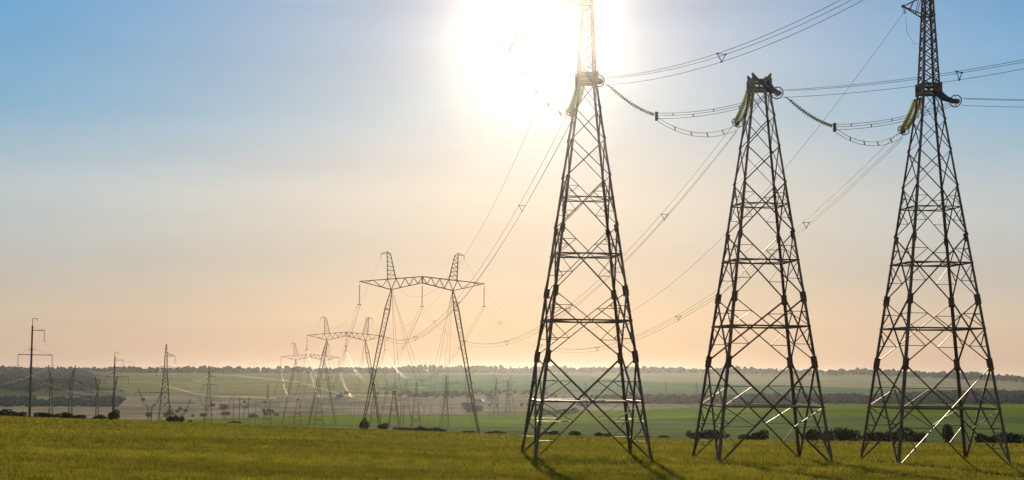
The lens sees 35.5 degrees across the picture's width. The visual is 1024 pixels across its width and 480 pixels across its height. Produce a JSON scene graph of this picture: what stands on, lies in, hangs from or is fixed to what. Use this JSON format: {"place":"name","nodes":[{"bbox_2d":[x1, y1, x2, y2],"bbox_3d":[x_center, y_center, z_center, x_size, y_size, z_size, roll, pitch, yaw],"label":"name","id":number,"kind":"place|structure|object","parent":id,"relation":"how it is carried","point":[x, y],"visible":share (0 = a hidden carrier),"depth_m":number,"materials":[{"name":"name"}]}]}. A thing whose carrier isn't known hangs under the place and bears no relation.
{"place":"outdoors","nodes":[
{"label":"outdoors","id":0,"kind":"place"},
{"bbox_2d":[0,371,1023,479],"bbox_3d":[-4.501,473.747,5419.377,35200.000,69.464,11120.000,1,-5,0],"label":"ground","id":1,"kind":"structure","parent":0,"point":[673,421],"depth_m":2265.31,"materials":[{"name":"green plant"}]},
{"bbox_2d":[0,409,19,416],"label":"bush","id":2,"kind":"object","parent":1,"relation":"on","point":[10,412],"visible":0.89,"depth_m":416.63,"materials":[{"name":"green plant"}]},
{"bbox_2d":[15,411,26,416],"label":"bush","id":3,"kind":"object","parent":1,"relation":"on","point":[22,413],"visible":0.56,"depth_m":427.42,"materials":[{"name":"green plant"}]},
{"bbox_2d":[18,318,47,416],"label":"concrete pole","id":4,"kind":"object","parent":1,"relation":"on","point":[30,388],"visible":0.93,"depth_m":408.32,"materials":[{"name":"concrete"}]},
{"bbox_2d":[33,412,52,417],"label":"bush","id":5,"kind":"object","parent":1,"relation":"on","point":[42,414],"visible":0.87,"depth_m":402.14,"materials":[{"name":"green plant"}]},
{"bbox_2d":[0,369,100,391],"bbox_3d":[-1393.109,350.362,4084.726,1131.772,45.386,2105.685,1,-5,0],"label":"hillside woods","id":6,"kind":"object","parent":1,"relation":"on","point":[21,377],"visible":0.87,"depth_m":3768.96,"materials":[{"name":"green plant"}]},
{"bbox_2d":[38,365,81,413],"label":"twin column pylon","id":7,"kind":"object","parent":1,"relation":"on","point":[62,381],"visible":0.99,"depth_m":636.89,"materials":[{"name":"metal"}]},
{"bbox_2d":[58,412,73,418],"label":"bush","id":8,"kind":"object","parent":1,"relation":"on","point":[66,415],"visible":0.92,"depth_m":405.30,"materials":[{"name":"green plant"}]},
{"bbox_2d":[0,395,144,406],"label":"slope woods","id":9,"kind":"object","parent":1,"relation":"on","point":[20,400],"visible":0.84,"depth_m":2395.50,"materials":[{"name":"green plant"}]},
{"bbox_2d":[71,415,86,418],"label":"bush","id":10,"kind":"object","parent":1,"relation":"on","point":[79,416],"visible":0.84,"depth_m":406.91,"materials":[{"name":"green plant"}]},
{"bbox_2d":[92,414,107,418],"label":"bush","id":11,"kind":"object","parent":1,"relation":"on","point":[99,416],"visible":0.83,"depth_m":476.73,"materials":[{"name":"green plant"}]},
{"bbox_2d":[87,376,124,416],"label":"twin column pylon","id":12,"kind":"object","parent":1,"relation":"on","point":[97,389],"visible":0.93,"depth_m":686.25,"materials":[{"name":"metal"}]},
{"bbox_2d":[105,357,120,411],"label":"concrete pole","id":13,"kind":"object","parent":1,"relation":"on","point":[113,385],"visible":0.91,"depth_m":612.10,"materials":[{"name":"concrete"}]},
{"bbox_2d":[108,408,119,419],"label":"bush","id":14,"kind":"object","parent":1,"relation":"on","point":[113,415],"visible":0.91,"depth_m":466.84,"materials":[{"name":"green plant"}]},
{"bbox_2d":[138,389,165,420],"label":"frame pylon","id":15,"kind":"object","parent":1,"relation":"on","point":[144,403],"visible":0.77,"depth_m":756.00,"materials":[{"name":"metal"}]},
{"bbox_2d":[158,344,175,419],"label":"lattice pylon","id":16,"kind":"object","parent":1,"relation":"on","point":[160,407],"visible":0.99,"depth_m":597.70,"materials":[{"name":"metal"}]},
{"bbox_2d":[166,416,173,421],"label":"bush","id":17,"kind":"object","parent":1,"relation":"on","point":[169,418],"visible":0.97,"depth_m":496.60,"materials":[{"name":"green plant"}]},
{"bbox_2d":[165,399,190,416],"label":"conductor wire","id":18,"kind":"object","parent":1,"relation":"on","point":[176,402],"visible":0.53,"depth_m":815.31,"materials":[{"name":"metal"}]},
{"bbox_2d":[173,415,184,421],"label":"bush","id":19,"kind":"object","parent":1,"relation":"on","point":[178,418],"visible":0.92,"depth_m":496.44,"materials":[{"name":"green plant"}]},
{"bbox_2d":[204,368,215,421],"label":"lattice pylon","id":20,"kind":"object","parent":1,"relation":"on","point":[208,383],"visible":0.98,"depth_m":686.92,"materials":[{"name":"metal"}]},
{"bbox_2d":[145,401,279,417],"bbox_3d":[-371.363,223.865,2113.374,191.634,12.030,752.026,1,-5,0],"label":"hollow woods","id":21,"kind":"object","parent":1,"relation":"on","point":[229,413],"visible":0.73,"depth_m":1974.26,"materials":[{"name":"green plant"}]},
{"bbox_2d":[216,396,231,419],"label":"frame pylon","id":22,"kind":"object","parent":1,"relation":"on","point":[222,406],"visible":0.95,"depth_m":1551.16,"materials":[{"name":"metal"}]},
{"bbox_2d":[262,385,271,423],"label":"anchor tower","id":23,"kind":"structure","parent":1,"relation":"on","point":[268,407],"depth_m":844.62,"materials":[{"name":"metal"}]},
{"bbox_2d":[293,402,301,424],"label":"anchor tower","id":24,"kind":"structure","parent":1,"relation":"on","point":[299,415],"depth_m":844.77,"materials":[{"name":"metal"}]},
{"bbox_2d":[281,344,338,425],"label":"portal pylon","id":25,"kind":"object","parent":1,"relation":"on","point":[295,351],"visible":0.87,"depth_m":664.62,"materials":[{"name":"metal"}]},
{"bbox_2d":[314,385,323,425],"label":"anchor tower","id":26,"kind":"structure","parent":1,"relation":"on","point":[319,412],"depth_m":844.61,"materials":[{"name":"metal"}]},
{"bbox_2d":[307,317,384,426],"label":"portal pylon","id":27,"kind":"object","parent":1,"relation":"on","point":[335,369],"visible":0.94,"depth_m":491.76,"materials":[{"name":"metal"}]},
{"bbox_2d":[359,417,368,428],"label":"bush","id":28,"kind":"object","parent":1,"relation":"on","point":[366,425],"visible":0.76,"depth_m":327.86,"materials":[{"name":"green plant"}]},
{"bbox_2d":[369,384,378,425],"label":"anchor tower","id":29,"kind":"structure","parent":1,"relation":"on","point":[372,411],"depth_m":874.14,"materials":[{"name":"metal"}]},
{"bbox_2d":[377,423,388,428],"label":"bush","id":30,"kind":"object","parent":1,"relation":"on","point":[383,425],"visible":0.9,"depth_m":476.48,"materials":[{"name":"green plant"}]},
{"bbox_2d":[370,381,400,426],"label":"portal pylon","id":31,"kind":"object","parent":1,"relation":"on","point":[381,403],"visible":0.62,"depth_m":1442.67,"materials":[{"name":"metal"}]},
{"bbox_2d":[388,390,399,427],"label":"anchor tower","id":32,"kind":"structure","parent":1,"relation":"on","point":[397,412],"depth_m":874.27,"materials":[{"name":"metal"}]},
{"bbox_2d":[379,379,414,427],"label":"portal pylon","id":33,"kind":"object","parent":1,"relation":"on","point":[386,394],"visible":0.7,"depth_m":1293.89,"materials":[{"name":"metal"}]},
{"bbox_2d":[392,427,413,430],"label":"bush","id":34,"kind":"object","parent":1,"relation":"on","point":[403,428],"visible":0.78,"depth_m":416.76,"materials":[{"name":"green plant"}]},
{"bbox_2d":[410,383,420,427],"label":"anchor tower","id":35,"kind":"structure","parent":1,"relation":"on","point":[416,396],"depth_m":875.12,"materials":[{"name":"metal"}]},
{"bbox_2d":[359,251,484,433],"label":"portal pylon","id":36,"kind":"object","parent":1,"relation":"on","point":[443,287],"visible":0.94,"depth_m":304.97,"materials":[{"name":"metal"}]},
{"bbox_2d":[384,10,576,295],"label":"shield wire","id":37,"kind":"object","parent":36,"relation":"attached to","point":[519,150],"visible":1,"depth_m":134.20,"materials":[{"name":"grey metal"}]},
{"bbox_2d":[467,15,901,333],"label":"shield wire","id":38,"kind":"object","parent":36,"relation":"attached to","point":[752,205],"visible":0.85,"depth_m":135.94,"materials":[{"name":"grey metal"}]},
{"bbox_2d":[413,426,440,430],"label":"bush","id":39,"kind":"object","parent":1,"relation":"on","point":[421,428],"visible":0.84,"depth_m":406.56,"materials":[{"name":"green plant"}]},
{"bbox_2d":[441,377,448,425],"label":"lattice pylon","id":40,"kind":"object","parent":1,"relation":"on","point":[446,390],"visible":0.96,"depth_m":1492.51,"materials":[{"name":"metal"}]},
{"bbox_2d":[439,374,473,425],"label":"portal pylon","id":41,"kind":"object","parent":1,"relation":"on","point":[451,399],"visible":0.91,"depth_m":1493.30,"materials":[{"name":"metal"}]},
{"bbox_2d":[336,389,587,397],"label":"village woods","id":42,"kind":"object","parent":1,"relation":"on","point":[456,393],"visible":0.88,"depth_m":2696.31,"materials":[{"name":"green plant"}]},
{"bbox_2d":[484,431,506,433],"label":"bush","id":43,"kind":"object","parent":1,"relation":"on","point":[500,432],"visible":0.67,"depth_m":397.01,"materials":[{"name":"green plant"}]},
{"bbox_2d":[492,378,501,412],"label":"lattice pylon","id":44,"kind":"object","parent":1,"relation":"on","point":[497,397],"visible":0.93,"depth_m":1990.32,"materials":[{"name":"metal"}]},
{"bbox_2d":[488,374,515,416],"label":"portal pylon","id":45,"kind":"object","parent":1,"relation":"on","point":[508,390],"visible":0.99,"depth_m":1891.67,"materials":[{"name":"metal"}]},
{"bbox_2d":[505,382,510,412],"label":"lattice pylon","id":46,"kind":"object","parent":1,"relation":"on","point":[508,384],"visible":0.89,"depth_m":2040.80,"materials":[{"name":"metal"}]},
{"bbox_2d":[0,415,1023,479],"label":"crop grass","id":47,"kind":"structure","parent":1,"relation":"on","point":[141,462],"depth_m":91.09,"materials":[{"name":"green plant"}]},
{"bbox_2d":[0,364,1023,381],"bbox_3d":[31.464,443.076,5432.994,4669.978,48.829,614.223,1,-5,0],"label":"ridge woods","id":48,"kind":"object","parent":1,"relation":"on","point":[553,368],"visible":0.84,"depth_m":5237.91,"materials":[{"name":"green plant"}]},
{"bbox_2d":[461,402,588,414],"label":"valley scrub woods","id":49,"kind":"object","parent":1,"relation":"on","point":[480,408],"visible":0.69,"depth_m":2110.50,"materials":[{"name":"green plant"}]},
{"bbox_2d":[544,430,559,434],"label":"bush","id":50,"kind":"object","parent":1,"relation":"on","point":[552,432],"visible":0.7,"depth_m":396.91,"materials":[{"name":"green plant"}]},
{"bbox_2d":[568,431,580,435],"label":"bush","id":51,"kind":"object","parent":1,"relation":"on","point":[574,433],"visible":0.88,"depth_m":397.10,"materials":[{"name":"green plant"}]},
{"bbox_2d":[521,0,652,458],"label":"anchor tower","id":52,"kind":"structure","parent":1,"relation":"on","point":[563,199],"depth_m":108.46,"materials":[{"name":"metal"}]},
{"bbox_2d":[503,0,518,51],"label":"jumper insulator","id":53,"kind":"object","parent":52,"relation":"hanging from","point":[507,27],"visible":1,"depth_m":109.14,"materials":[{"name":"white glass"}]},
{"bbox_2d":[511,46,601,118],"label":"jumper loop","id":54,"kind":"object","parent":53,"relation":"hanging from","point":[535,90],"visible":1,"depth_m":108.89,"materials":[{"name":"grey metal"}]},
{"bbox_2d":[566,77,586,116],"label":"tension insulator","id":55,"kind":"object","parent":52,"relation":"attached to","point":[569,109],"visible":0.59,"depth_m":111.61,"materials":[{"name":"yellow glass"}]},
{"bbox_2d":[361,116,570,343],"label":"conductor bundle","id":56,"kind":"object","parent":55,"relation":"attached to","point":[519,205],"visible":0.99,"depth_m":145.09,"materials":[{"name":"grey metal"}]},
{"bbox_2d":[586,72,604,86],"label":"tension insulator","id":57,"kind":"object","parent":52,"relation":"attached to","point":[593,79],"visible":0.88,"depth_m":105.00,"materials":[{"name":"grey glass"}]},
{"bbox_2d":[601,0,862,84],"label":"conductor bundle","id":58,"kind":"object","parent":57,"relation":"attached to","point":[737,46],"visible":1,"depth_m":89.92,"materials":[{"name":"grey metal"}]},
{"bbox_2d":[606,84,657,120],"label":"jumper insulator","id":59,"kind":"object","parent":52,"relation":"hanging from","point":[650,113],"visible":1,"depth_m":107.34,"materials":[{"name":"metal"}]},
{"bbox_2d":[658,90,780,136],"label":"jumper loop","id":60,"kind":"object","parent":59,"relation":"hanging from","point":[709,114],"visible":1,"depth_m":107.33,"materials":[{"name":"grey metal"}]},
{"bbox_2d":[595,432,610,436],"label":"bush","id":61,"kind":"object","parent":1,"relation":"on","point":[600,434],"visible":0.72,"depth_m":396.81,"materials":[{"name":"green plant"}]},
{"bbox_2d":[686,429,730,438],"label":"bush","id":62,"kind":"object","parent":1,"relation":"on","point":[703,435],"visible":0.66,"depth_m":396.98,"materials":[{"name":"green plant"}]},
{"bbox_2d":[738,434,752,439],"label":"bush","id":63,"kind":"object","parent":1,"relation":"on","point":[741,436],"visible":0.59,"depth_m":396.90,"materials":[{"name":"green plant"}]},
{"bbox_2d":[751,429,768,439],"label":"bush","id":64,"kind":"object","parent":1,"relation":"on","point":[761,434],"visible":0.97,"depth_m":396.93,"materials":[{"name":"green plant"}]},
{"bbox_2d":[691,73,833,462],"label":"anchor tower","id":65,"kind":"structure","parent":1,"relation":"on","point":[753,81],"depth_m":108.58,"materials":[{"name":"metal"}]},
{"bbox_2d":[732,87,755,127],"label":"tension insulator","id":66,"kind":"object","parent":65,"relation":"attached to","point":[739,115],"visible":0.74,"depth_m":112.39,"materials":[{"name":"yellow glass"}]},
{"bbox_2d":[423,126,739,346],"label":"conductor bundle","id":67,"kind":"object","parent":66,"relation":"attached to","point":[623,255],"visible":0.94,"depth_m":143.15,"materials":[{"name":"grey metal"}]},
{"bbox_2d":[759,79,783,98],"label":"tension insulator","id":68,"kind":"object","parent":65,"relation":"attached to","point":[768,86],"visible":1,"depth_m":106.70,"materials":[{"name":"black glass"}]},
{"bbox_2d":[783,60,1021,97],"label":"conductor bundle","id":69,"kind":"object","parent":68,"relation":"attached to","point":[959,79],"visible":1,"depth_m":96.90,"materials":[{"name":"grey metal"}]},
{"bbox_2d":[785,97,835,131],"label":"jumper insulator","id":70,"kind":"object","parent":65,"relation":"hanging from","point":[819,120],"visible":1,"depth_m":107.83,"materials":[{"name":"glass"}]},
{"bbox_2d":[836,98,959,145],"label":"jumper loop","id":71,"kind":"object","parent":70,"relation":"hanging from","point":[888,124],"visible":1,"depth_m":107.76,"materials":[{"name":"grey metal"}]},
{"bbox_2d":[581,389,1023,403],"bbox_3d":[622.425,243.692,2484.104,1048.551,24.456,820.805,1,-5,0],"label":"valley woods","id":72,"kind":"object","parent":1,"relation":"on","point":[1011,396],"visible":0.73,"depth_m":2202.09,"materials":[{"name":"green plant"}]},
{"bbox_2d":[805,428,834,440],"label":"bush","id":73,"kind":"object","parent":1,"relation":"on","point":[811,435],"visible":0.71,"depth_m":415.66,"materials":[{"name":"green plant"}]},
{"bbox_2d":[828,426,861,440],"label":"bush","id":74,"kind":"object","parent":1,"relation":"on","point":[842,434],"visible":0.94,"depth_m":416.69,"materials":[{"name":"green plant"}]},
{"bbox_2d":[860,431,885,441],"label":"bush","id":75,"kind":"object","parent":1,"relation":"on","point":[872,439],"visible":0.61,"depth_m":416.10,"materials":[{"name":"green plant"}]},
{"bbox_2d":[878,427,921,441],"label":"bush","id":76,"kind":"object","parent":1,"relation":"on","point":[911,433],"visible":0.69,"depth_m":416.63,"materials":[{"name":"green plant"}]},
{"bbox_2d":[913,432,925,441],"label":"bush","id":77,"kind":"object","parent":1,"relation":"on","point":[922,435],"visible":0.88,"depth_m":416.75,"materials":[{"name":"green plant"}]},
{"bbox_2d":[859,0,1010,462],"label":"anchor tower","id":78,"kind":"structure","parent":1,"relation":"on","point":[921,91],"depth_m":109.92,"materials":[{"name":"metal"}]},
{"bbox_2d":[897,98,921,134],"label":"tension insulator","id":79,"kind":"object","parent":78,"relation":"attached to","point":[905,126],"visible":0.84,"depth_m":112.72,"materials":[{"name":"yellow glass"}]},
{"bbox_2d":[489,137,894,352],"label":"conductor bundle","id":80,"kind":"object","parent":79,"relation":"attached to","point":[740,273],"visible":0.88,"depth_m":143.58,"materials":[{"name":"grey metal"}]},
{"bbox_2d":[932,89,961,106],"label":"tension insulator","id":81,"kind":"object","parent":78,"relation":"attached to","point":[942,95],"visible":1,"depth_m":107.05,"materials":[{"name":"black glass"}]},
{"bbox_2d":[962,98,1023,106],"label":"conductor bundle","id":82,"kind":"object","parent":81,"relation":"attached to","point":[993,106],"visible":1,"depth_m":104.03,"materials":[{"name":"grey metal"}]},
{"bbox_2d":[942,424,953,441],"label":"bush","id":83,"kind":"object","parent":1,"relation":"on","point":[947,431],"visible":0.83,"depth_m":426.85,"materials":[{"name":"green plant"}]},
{"bbox_2d":[974,433,999,442],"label":"bush","id":84,"kind":"object","parent":1,"relation":"on","point":[989,439],"visible":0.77,"depth_m":416.45,"materials":[{"name":"green plant"}]},
{"bbox_2d":[996,431,1023,442],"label":"bush","id":85,"kind":"object","parent":1,"relation":"on","point":[1011,437],"visible":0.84,"depth_m":416.50,"materials":[{"name":"green plant"}]},
{"bbox_2d":[0,0,1023,376],"label":"sky","id":86,"kind":"structure","parent":0,"point":[210,181],"materials":[{"name":"blue"}]},
{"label":"suspension insulator","id":87,"kind":"object","parent":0,"visible":0},
{"bbox_2d":[306,308,358,379],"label":"conductor bundle","id":88,"kind":"object","parent":87,"relation":"hanging from","point":[342,351],"visible":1,"depth_m":347.17,"materials":[{"name":"grey metal"}]},
{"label":"suspension insulator","id":89,"kind":"object","parent":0,"visible":0},
{"bbox_2d":[347,308,421,381],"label":"conductor bundle","id":90,"kind":"object","parent":89,"relation":"hanging from","point":[396,356],"visible":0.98,"depth_m":356.35,"materials":[{"name":"grey metal"}]},
{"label":"suspension insulator","id":91,"kind":"object","parent":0,"visible":0},
{"bbox_2d":[388,307,484,380],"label":"conductor bundle","id":92,"kind":"object","parent":91,"relation":"hanging from","point":[450,357],"visible":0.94,"depth_m":356.44,"materials":[{"name":"grey metal"}]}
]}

